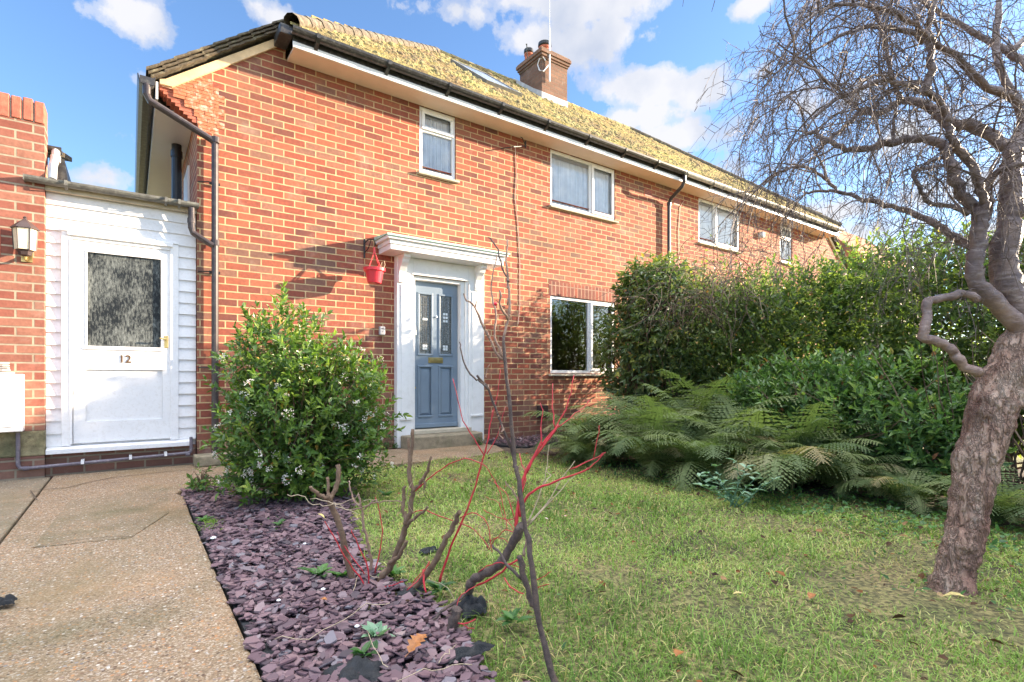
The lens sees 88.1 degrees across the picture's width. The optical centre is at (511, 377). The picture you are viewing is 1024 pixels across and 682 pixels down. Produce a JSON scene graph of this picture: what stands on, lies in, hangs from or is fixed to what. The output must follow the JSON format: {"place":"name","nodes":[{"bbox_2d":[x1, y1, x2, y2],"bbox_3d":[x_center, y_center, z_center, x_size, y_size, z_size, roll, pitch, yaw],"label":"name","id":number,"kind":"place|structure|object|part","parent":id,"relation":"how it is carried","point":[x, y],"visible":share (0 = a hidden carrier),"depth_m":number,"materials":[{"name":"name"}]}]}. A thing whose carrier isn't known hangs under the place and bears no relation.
{"place":"outdoors","nodes":[
{"label":"outdoors","id":0,"kind":"place"},
{"bbox_2d":[0,477,50,543],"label":"paving slab","id":1,"kind":"structure","parent":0,"point":[17,498],"depth_m":4.15,"materials":[{"name":"beige concrete"}]},
{"bbox_2d":[0,443,503,681],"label":"path","id":2,"kind":"structure","parent":0,"point":[148,604],"depth_m":2.25,"materials":[{"name":"concrete"}]},
{"bbox_2d":[0,594,17,605],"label":"weed fabric","id":3,"kind":"object","parent":2,"relation":"on","point":[8,599],"visible":1,"depth_m":2.15,"materials":[{"name":"grey fabric"}]},
{"bbox_2d":[33,488,168,547],"bbox_3d":[-2.757,0.938,3.669,0.632,0.004,1.526,0,0,-33],"label":"path patch","id":4,"kind":"object","parent":2,"relation":"on","point":[112,517],"visible":1,"depth_m":3.54,"materials":[{"name":"concrete"}]},
{"bbox_2d":[30,469,195,546],"bbox_3d":[-3.020,0.935,4.070,1.219,0.001,2.448,0,0,-36],"label":"path crack","id":5,"kind":"object","parent":2,"relation":"on","point":[78,484],"visible":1,"depth_m":4.20,"materials":[{"name":"concrete"}]},
{"bbox_2d":[193,452,246,466],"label":"concrete block","id":6,"kind":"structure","parent":2,"relation":"on","point":[205,459],"depth_m":5.59,"materials":[{"name":"concrete"}]},
{"bbox_2d":[475,437,483,444],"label":"step weed","id":7,"kind":"object","parent":2,"relation":"on","point":[479,442],"visible":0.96,"depth_m":7.35,"materials":[{"name":"green plant"}]},
{"bbox_2d":[184,496,470,681],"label":"planting bed","id":8,"kind":"object","parent":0,"point":[241,623],"visible":0.11,"depth_m":2.09,"materials":[{"name":"purple"}]},
{"bbox_2d":[199,280,411,506],"bbox_3d":[-1.545,0.147,4.224,1.694,1.836,1.344,0,0,-36],"label":"flowering shrub","id":9,"kind":"object","parent":8,"relation":"on","point":[283,458],"visible":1,"depth_m":3.89,"materials":[{"name":"green plant"}]},
{"bbox_2d":[180,483,529,681],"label":"slate chippings","id":10,"kind":"object","parent":8,"relation":"on","point":[274,574],"visible":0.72,"depth_m":2.18,"materials":[{"name":"purple stone"}]},
{"bbox_2d":[184,462,217,491],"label":"seedling shrub","id":11,"kind":"object","parent":10,"relation":"on","point":[196,484],"visible":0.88,"depth_m":4.22,"materials":[{"name":"green plant"}]},
{"bbox_2d":[195,515,213,522],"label":"weed plant","id":12,"kind":"object","parent":10,"relation":"on","point":[203,518],"visible":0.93,"depth_m":3.39,"materials":[{"name":"green plant"}]},
{"bbox_2d":[190,516,224,530],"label":"grass tuft","id":13,"kind":"object","parent":10,"relation":"on","point":[213,521],"visible":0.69,"depth_m":3.31,"materials":[{"name":"green plant"}]},
{"bbox_2d":[271,518,285,525],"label":"weed plant","id":14,"kind":"object","parent":10,"relation":"on","point":[279,522],"visible":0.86,"depth_m":3.30,"materials":[{"name":"green plant"}]},
{"bbox_2d":[298,563,332,576],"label":"weed plant","id":15,"kind":"object","parent":10,"relation":"on","point":[322,568],"visible":0.97,"depth_m":2.48,"materials":[{"name":"green plant"}]},
{"bbox_2d":[309,464,355,578],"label":"pruned shrub","id":16,"kind":"object","parent":10,"relation":"on","point":[329,496],"visible":0.94,"depth_m":2.38,"materials":[{"name":"brown wood"}]},
{"bbox_2d":[327,566,354,576],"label":"weed plant","id":17,"kind":"object","parent":10,"relation":"on","point":[341,574],"visible":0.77,"depth_m":2.43,"materials":[{"name":"green plant"}]},
{"bbox_2d":[323,655,383,681],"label":"weed fabric","id":18,"kind":"object","parent":10,"relation":"on","point":[367,668],"visible":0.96,"depth_m":1.65,"materials":[{"name":"grey fabric"}]},
{"bbox_2d":[350,640,377,656],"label":"weed plant","id":19,"kind":"object","parent":10,"relation":"on","point":[365,647],"visible":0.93,"depth_m":1.76,"materials":[{"name":"green plant"}]},
{"bbox_2d":[275,458,471,681],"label":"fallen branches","id":20,"kind":"object","parent":10,"relation":"on","point":[334,503],"visible":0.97,"depth_m":2.09,"materials":[{"name":"brown wood"}]},
{"bbox_2d":[349,480,400,570],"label":"pruned shrub","id":21,"kind":"object","parent":10,"relation":"on","point":[365,531],"visible":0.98,"depth_m":2.49,"materials":[{"name":"brown wood"}]},
{"bbox_2d":[360,621,393,637],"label":"weed plant","id":22,"kind":"object","parent":10,"relation":"on","point":[369,627],"visible":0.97,"depth_m":1.88,"materials":[{"name":"green plant"}]},
{"bbox_2d":[377,429,431,581],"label":"pruned shrub","id":23,"kind":"object","parent":10,"relation":"on","point":[396,554],"visible":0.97,"depth_m":2.35,"materials":[{"name":"brown wood"}]},
{"bbox_2d":[396,585,427,595],"bbox_3d":[-0.434,0.911,2.281,0.141,0.031,0.071,0,0,-36],"label":"weed fabric","id":24,"kind":"object","parent":10,"relation":"on","point":[412,590],"visible":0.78,"depth_m":2.26,"materials":[{"name":"grey fabric"}]},
{"bbox_2d":[405,633,426,656],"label":"fallen leaf","id":25,"kind":"object","parent":10,"relation":"on","point":[414,641],"visible":1,"depth_m":1.74,"materials":[{"name":"orange plant"}]},
{"bbox_2d":[406,510,461,588],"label":"pruned shrub","id":26,"kind":"object","parent":10,"relation":"on","point":[439,552],"visible":0.84,"depth_m":2.24,"materials":[{"name":"brown wood"}]},
{"bbox_2d":[426,580,455,594],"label":"weed plant","id":27,"kind":"object","parent":10,"relation":"on","point":[432,584],"visible":0.93,"depth_m":2.29,"materials":[{"name":"green plant"}]},
{"bbox_2d":[443,640,494,665],"bbox_3d":[-0.147,0.911,1.769,0.200,0.034,0.071,0,0,-36],"label":"weed fabric","id":28,"kind":"object","parent":10,"relation":"on","point":[478,647],"visible":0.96,"depth_m":1.76,"materials":[{"name":"grey fabric"}]},
{"bbox_2d":[433,522,522,619],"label":"pruned shrub","id":29,"kind":"object","parent":10,"relation":"on","point":[491,570],"visible":0.91,"depth_m":2.02,"materials":[{"name":"brown wood"}]},
{"bbox_2d":[447,605,461,632],"bbox_3d":[-0.216,0.920,1.929,0.067,0.169,0.045,0,0,-16],"label":"broken post","id":30,"kind":"object","parent":8,"relation":"on","point":[454,617],"visible":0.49,"depth_m":1.92,"materials":[{"name":"wood"}]},
{"bbox_2d":[324,370,605,628],"bbox_3d":[-0.230,0.462,2.162,1.217,0.994,0.433,0,0,28],"label":"dogwood","id":31,"kind":"object","parent":8,"relation":"on","point":[523,479],"visible":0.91,"depth_m":2.13,"materials":[{"name":"red plant"}]},
{"bbox_2d":[527,447,574,526],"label":"dry stalks","id":32,"kind":"object","parent":31,"relation":"attached to","point":[539,512],"visible":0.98,"depth_m":2.02,"materials":[{"name":"beige plant"}]},
{"bbox_2d":[0,0,1023,361],"label":"sky","id":33,"kind":"structure","parent":0,"point":[644,66],"materials":[{"name":"blue"}]},
{"bbox_2d":[484,434,559,447],"bbox_3d":[0.933,0.993,8.237,2.850,0.094,1.070,0,0,-36],"label":"window bed","id":34,"kind":"object","parent":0,"point":[502,444],"visible":0.18,"depth_m":7.48,"materials":[{"name":"black soil"}]},
{"bbox_2d":[483,433,561,446],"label":"slate chippings","id":35,"kind":"object","parent":34,"relation":"on","point":[520,440],"visible":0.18,"depth_m":7.78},
{"bbox_2d":[178,436,1023,681],"bbox_3d":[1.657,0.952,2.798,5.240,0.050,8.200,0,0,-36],"label":"lawn","id":36,"kind":"structure","parent":0,"point":[905,597],"depth_m":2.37,"materials":[{"name":"green plant"}]},
{"bbox_2d":[377,490,394,494],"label":"weed plant","id":37,"kind":"object","parent":36,"relation":"on","point":[387,493],"visible":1,"depth_m":4.12,"materials":[{"name":"green plant"}]},
{"bbox_2d":[377,564,406,575],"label":"weed plant","id":38,"kind":"object","parent":36,"relation":"on","point":[396,570],"visible":0.62,"depth_m":2.48,"materials":[{"name":"green plant"}]},
{"bbox_2d":[419,546,437,553],"bbox_3d":[-0.443,0.911,2.816,0.118,0.034,0.070,0,0,-36],"label":"weed fabric","id":39,"kind":"object","parent":36,"relation":"on","point":[425,550],"visible":0.93,"depth_m":2.80,"materials":[{"name":"black fabric"}]},
{"bbox_2d":[455,594,486,618],"bbox_3d":[-0.157,0.890,2.101,0.130,0.076,0.118,0,0,-36],"label":"weed fabric","id":40,"kind":"object","parent":36,"relation":"on","point":[467,604],"visible":0.9,"depth_m":2.08,"materials":[{"name":"grey fabric"}]},
{"bbox_2d":[459,237,557,681],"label":"sapling","id":41,"kind":"object","parent":36,"relation":"on","point":[532,597],"visible":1,"depth_m":1.59,"materials":[{"name":"brown plant"}]},
{"bbox_2d":[496,607,532,625],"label":"weed plant","id":42,"kind":"object","parent":36,"relation":"on","point":[510,615],"visible":1,"depth_m":2.00,"materials":[{"name":"green plant"}]},
{"bbox_2d":[521,411,637,454],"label":"fern","id":43,"kind":"object","parent":36,"relation":"on","point":[561,421],"visible":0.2,"depth_m":6.31,"materials":[{"name":"green plant"}]},
{"bbox_2d":[542,419,623,464],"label":"fern","id":44,"kind":"object","parent":36,"relation":"on","point":[576,448],"visible":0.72,"depth_m":5.72,"materials":[{"name":"green plant"}]},
{"bbox_2d":[558,425,647,467],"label":"fern","id":45,"kind":"object","parent":36,"relation":"on","point":[593,438],"visible":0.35,"depth_m":5.65,"materials":[{"name":"green plant"}]},
{"bbox_2d":[208,452,1020,681],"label":"leaf litter","id":46,"kind":"object","parent":36,"relation":"on","point":[922,575],"visible":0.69,"depth_m":2.93,"materials":[{"name":"brown plant"}]},
{"bbox_2d":[548,385,680,455],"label":"fern","id":47,"kind":"object","parent":36,"relation":"on","point":[608,394],"visible":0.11,"depth_m":6.39,"materials":[{"name":"green plant"}]},
{"bbox_2d":[260,466,1019,650],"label":"weeds","id":48,"kind":"object","parent":36,"relation":"on","point":[911,580],"visible":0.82,"depth_m":2.48,"materials":[{"name":"green plant"}]},
{"bbox_2d":[576,404,716,476],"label":"fern","id":49,"kind":"object","parent":36,"relation":"on","point":[656,460],"visible":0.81,"depth_m":4.98,"materials":[{"name":"green plant"}]},
{"bbox_2d":[573,394,721,462],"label":"fern","id":50,"kind":"object","parent":36,"relation":"on","point":[621,426],"visible":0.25,"depth_m":5.44,"materials":[{"name":"green plant"}]},
{"bbox_2d":[612,390,684,429],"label":"fern","id":51,"kind":"object","parent":36,"relation":"on","point":[672,405],"visible":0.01,"depth_m":7.00,"materials":[{"name":"green plant"}]},
{"bbox_2d":[596,250,721,413],"bbox_3d":[2.273,-0.419,7.667,2.256,2.740,2.155,0,0,-36],"label":"camellia shrub","id":52,"kind":"object","parent":36,"relation":"on","point":[636,356],"visible":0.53,"depth_m":7.19,"materials":[{"name":"green plant"}]},
{"bbox_2d":[600,376,744,442],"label":"fern","id":53,"kind":"object","parent":36,"relation":"on","point":[702,392],"visible":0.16,"depth_m":5.49,"materials":[{"name":"green plant"}]},
{"bbox_2d":[591,400,759,439],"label":"fern","id":54,"kind":"object","parent":36,"relation":"on","point":[693,412],"visible":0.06,"depth_m":5.83,"materials":[{"name":"green plant"}]},
{"bbox_2d":[673,649,682,655],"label":"fallen leaf","id":55,"kind":"object","parent":36,"relation":"on","point":[677,652],"visible":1,"depth_m":1.73,"materials":[{"name":"orange plant"}]},
{"bbox_2d":[620,383,811,485],"bbox_3d":[2.051,0.494,5.508,1.824,0.908,1.816,0,3,17],"label":"fern","id":56,"kind":"object","parent":36,"relation":"on","point":[675,403],"visible":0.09,"depth_m":5.25,"materials":[{"name":"green plant"}]},
{"bbox_2d":[643,425,812,493],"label":"fern","id":57,"kind":"object","parent":36,"relation":"on","point":[702,464],"visible":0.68,"depth_m":4.56,"materials":[{"name":"green plant"}]},
{"bbox_2d":[645,368,811,438],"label":"fern","id":58,"kind":"object","parent":36,"relation":"on","point":[693,388],"visible":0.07,"depth_m":5.70,"materials":[{"name":"green plant"}]},
{"bbox_2d":[693,458,780,507],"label":"thistle plant","id":59,"kind":"object","parent":36,"relation":"on","point":[731,497],"visible":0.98,"depth_m":3.86,"materials":[{"name":"green plant"}]},
{"bbox_2d":[711,426,790,436],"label":"fern","id":60,"kind":"object","parent":36,"relation":"on","point":[769,432],"visible":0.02,"depth_m":4.71,"materials":[{"name":"green plant"}]},
{"bbox_2d":[675,394,850,494],"bbox_3d":[2.291,0.555,4.922,1.455,0.793,1.609,0,0,10],"label":"fern","id":61,"kind":"object","parent":36,"relation":"on","point":[730,414],"visible":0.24,"depth_m":4.64,"materials":[{"name":"green plant"}]},
{"bbox_2d":[540,453,1023,565],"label":"ground cover","id":62,"kind":"object","parent":36,"relation":"on","point":[991,546],"visible":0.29,"depth_m":3.79,"materials":[{"name":"green plant"}]},
{"bbox_2d":[698,431,878,496],"bbox_3d":[2.314,0.700,4.396,1.527,0.504,1.340,0,-3,-12],"label":"fern","id":63,"kind":"object","parent":36,"relation":"on","point":[799,456],"visible":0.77,"depth_m":4.09,"materials":[{"name":"green plant"}]},
{"bbox_2d":[712,401,886,482],"bbox_3d":[2.609,0.572,4.858,1.370,0.763,1.536,0,0,34],"label":"fern","id":64,"kind":"object","parent":36,"relation":"on","point":[809,425],"visible":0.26,"depth_m":4.49,"materials":[{"name":"green plant"}]},
{"bbox_2d":[807,592,815,597],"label":"fallen leaf","id":65,"kind":"object","parent":36,"relation":"on","point":[810,595],"visible":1,"depth_m":2.19,"materials":[{"name":"orange plant"}]},
{"bbox_2d":[662,217,1023,479],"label":"evergreen hedge","id":66,"kind":"object","parent":36,"relation":"on","point":[840,326],"visible":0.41,"depth_m":5.38,"materials":[{"name":"green plant"}]},
{"bbox_2d":[775,437,925,499],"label":"fern","id":67,"kind":"object","parent":36,"relation":"on","point":[831,480],"visible":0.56,"depth_m":4.21,"materials":[{"name":"green plant"}]},
{"bbox_2d":[681,0,1023,595],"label":"crooked tree","id":68,"kind":"object","parent":36,"relation":"on","point":[994,405],"visible":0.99,"depth_m":2.39,"materials":[{"name":"brown plant"}]},
{"bbox_2d":[711,338,1018,496],"bbox_3d":[3.021,0.364,4.932,1.219,1.419,2.567,0,0,-36],"label":"laurel bush","id":69,"kind":"object","parent":36,"relation":"on","point":[864,402],"visible":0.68,"depth_m":4.46,"materials":[{"name":"green plant"}]},
{"bbox_2d":[835,465,950,515],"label":"fern","id":70,"kind":"object","parent":36,"relation":"on","point":[903,488],"visible":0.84,"depth_m":3.85,"materials":[{"name":"green plant"}]},
{"bbox_2d":[782,326,1023,493],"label":"bare stems","id":71,"kind":"object","parent":36,"relation":"on","point":[1019,450],"visible":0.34,"depth_m":4.00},
{"bbox_2d":[943,592,969,596],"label":"fallen leaf","id":72,"kind":"object","parent":36,"relation":"on","point":[952,593],"visible":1,"depth_m":2.20,"materials":[{"name":"yellow plant"}]},
{"bbox_2d":[914,462,1023,524],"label":"fern","id":73,"kind":"object","parent":36,"relation":"on","point":[1006,506],"visible":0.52,"depth_m":3.37,"materials":[{"name":"green plant"}]},
{"bbox_2d":[616,257,812,401],"bbox_3d":[2.950,-0.497,8.264,1.457,2.938,3.398,0,0,-36],"label":"privet bush","id":74,"kind":"object","parent":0,"point":[760,280],"visible":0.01,"depth_m":7.78,"materials":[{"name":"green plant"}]},
{"bbox_2d":[418,415,1023,466],"bbox_3d":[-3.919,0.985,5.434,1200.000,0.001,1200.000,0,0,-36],"label":"ground","id":75,"kind":"structure","parent":0,"point":[1018,459],"depth_m":6.36,"materials":[{"name":"grey concrete"}]},
{"bbox_2d":[0,92,71,480],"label":"neighbour house","id":76,"kind":"structure","parent":75,"relation":"on","point":[25,148],"depth_m":4.94,"materials":[{"name":"brick"}]},
{"bbox_2d":[0,374,24,432],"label":"meter cabinet","id":77,"kind":"object","parent":76,"relation":"attached to","point":[12,402],"visible":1,"depth_m":4.79,"materials":[{"name":"plastic"}]},
{"bbox_3d":[-4.702,0.230,4.669,0.435,0.440,0.015,0,0,-36],"label":"cabinet door","id":78,"kind":"part","parent":77,"relation":"part of","materials":[{"name":"plastic"}]},
{"bbox_2d":[0,362,14,373],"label":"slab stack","id":79,"kind":"object","parent":77,"relation":"on","point":[4,367],"visible":1,"depth_m":4.82,"materials":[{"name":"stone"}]},
{"bbox_2d":[10,216,39,262],"bbox_3d":[-4.476,-1.280,4.865,0.210,0.401,0.210,0,0,-36],"label":"wall lantern","id":80,"kind":"object","parent":76,"relation":"attached to","point":[24,235],"depth_m":4.81,"materials":[{"name":"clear glass"}]},
{"bbox_2d":[379,437,397,448],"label":"wall weeds","id":81,"kind":"object","parent":75,"relation":"on","point":[387,444],"depth_m":6.99,"materials":[{"name":"green plant"}]},
{"bbox_2d":[135,0,850,453],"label":"brick house","id":82,"kind":"structure","parent":75,"relation":"on","point":[313,160],"depth_m":7.36,"materials":[{"name":"brick"}]},
{"bbox_2d":[16,174,213,478],"bbox_3d":[-4.685,-0.427,6.399,1.608,2.935,2.740,0,0,-36],"label":"side porch","id":83,"kind":"object","parent":82,"relation":"attached to","point":[120,329],"visible":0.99,"depth_m":5.41,"materials":[{"name":"white wood"}]},
{"bbox_2d":[73,239,169,442],"bbox_3d":[-3.982,-0.355,5.427,0.800,2.006,0.098,0,0,-36],"label":"porch door","id":84,"kind":"structure","parent":83,"relation":"in","point":[121,293],"depth_m":5.43,"materials":[{"name":"white wood"}]},
{"bbox_2d":[184,165,189,200],"bbox_3d":[-4.147,-2.310,6.750,0.030,0.600,0.600,0,0,-36],"label":"side window","id":85,"kind":"structure","parent":82,"relation":"in","point":[187,175],"depth_m":6.52,"materials":[{"name":"plastic"}]},
{"bbox_2d":[363,247,384,283],"bbox_3d":[-1.736,-1.420,6.688,0.282,0.460,0.272,0,0,-36],"label":"hanging basket","id":86,"kind":"object","parent":82,"relation":"hanging from","point":[374,274],"visible":1,"depth_m":6.61,"materials":[{"name":"red plastic"}]},
{"bbox_2d":[415,281,457,428],"bbox_3d":[-1.088,-0.317,7.518,0.714,2.050,0.083,0,0,-36],"label":"front door","id":87,"kind":"structure","parent":82,"relation":"in","point":[435,303],"depth_m":7.51,"materials":[{"name":"blue wood"}]},
{"bbox_2d":[417,106,459,183],"bbox_3d":[-1.061,-3.296,7.523,0.650,0.963,0.155,0,0,-36],"label":"window","id":88,"kind":"structure","parent":82,"relation":"in","point":[436,129],"depth_m":7.55,"materials":[{"name":"plastic"}]},
{"bbox_2d":[549,296,613,375],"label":"window","id":89,"kind":"structure","parent":82,"relation":"in","point":[574,324],"depth_m":11.06,"materials":[{"name":"plastic"}]},
{"bbox_2d":[549,149,618,223],"bbox_3d":[1.242,-3.289,9.184,1.610,0.978,0.155,0,0,-36],"label":"window","id":90,"kind":"structure","parent":82,"relation":"in","point":[573,180],"depth_m":9.22,"materials":[{"name":"plastic"}]},
{"bbox_2d":[698,198,742,253],"bbox_3d":[4.519,-3.289,11.548,1.610,0.978,0.155,0,0,-36],"label":"window","id":91,"kind":"structure","parent":82,"relation":"in","point":[704,205],"depth_m":11.46,"materials":[{"name":"plastic"}]},
{"bbox_2d":[779,225,794,265],"bbox_3d":[6.822,-3.296,13.209,0.650,0.963,0.155,0,0,-36],"label":"window","id":92,"kind":"structure","parent":82,"relation":"in","point":[783,261],"depth_m":13.29,"materials":[{"name":"plastic"}]},
{"bbox_2d":[836,231,920,358],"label":"distant house","id":93,"kind":"structure","parent":75,"relation":"on","point":[841,237],"depth_m":20.41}
]}

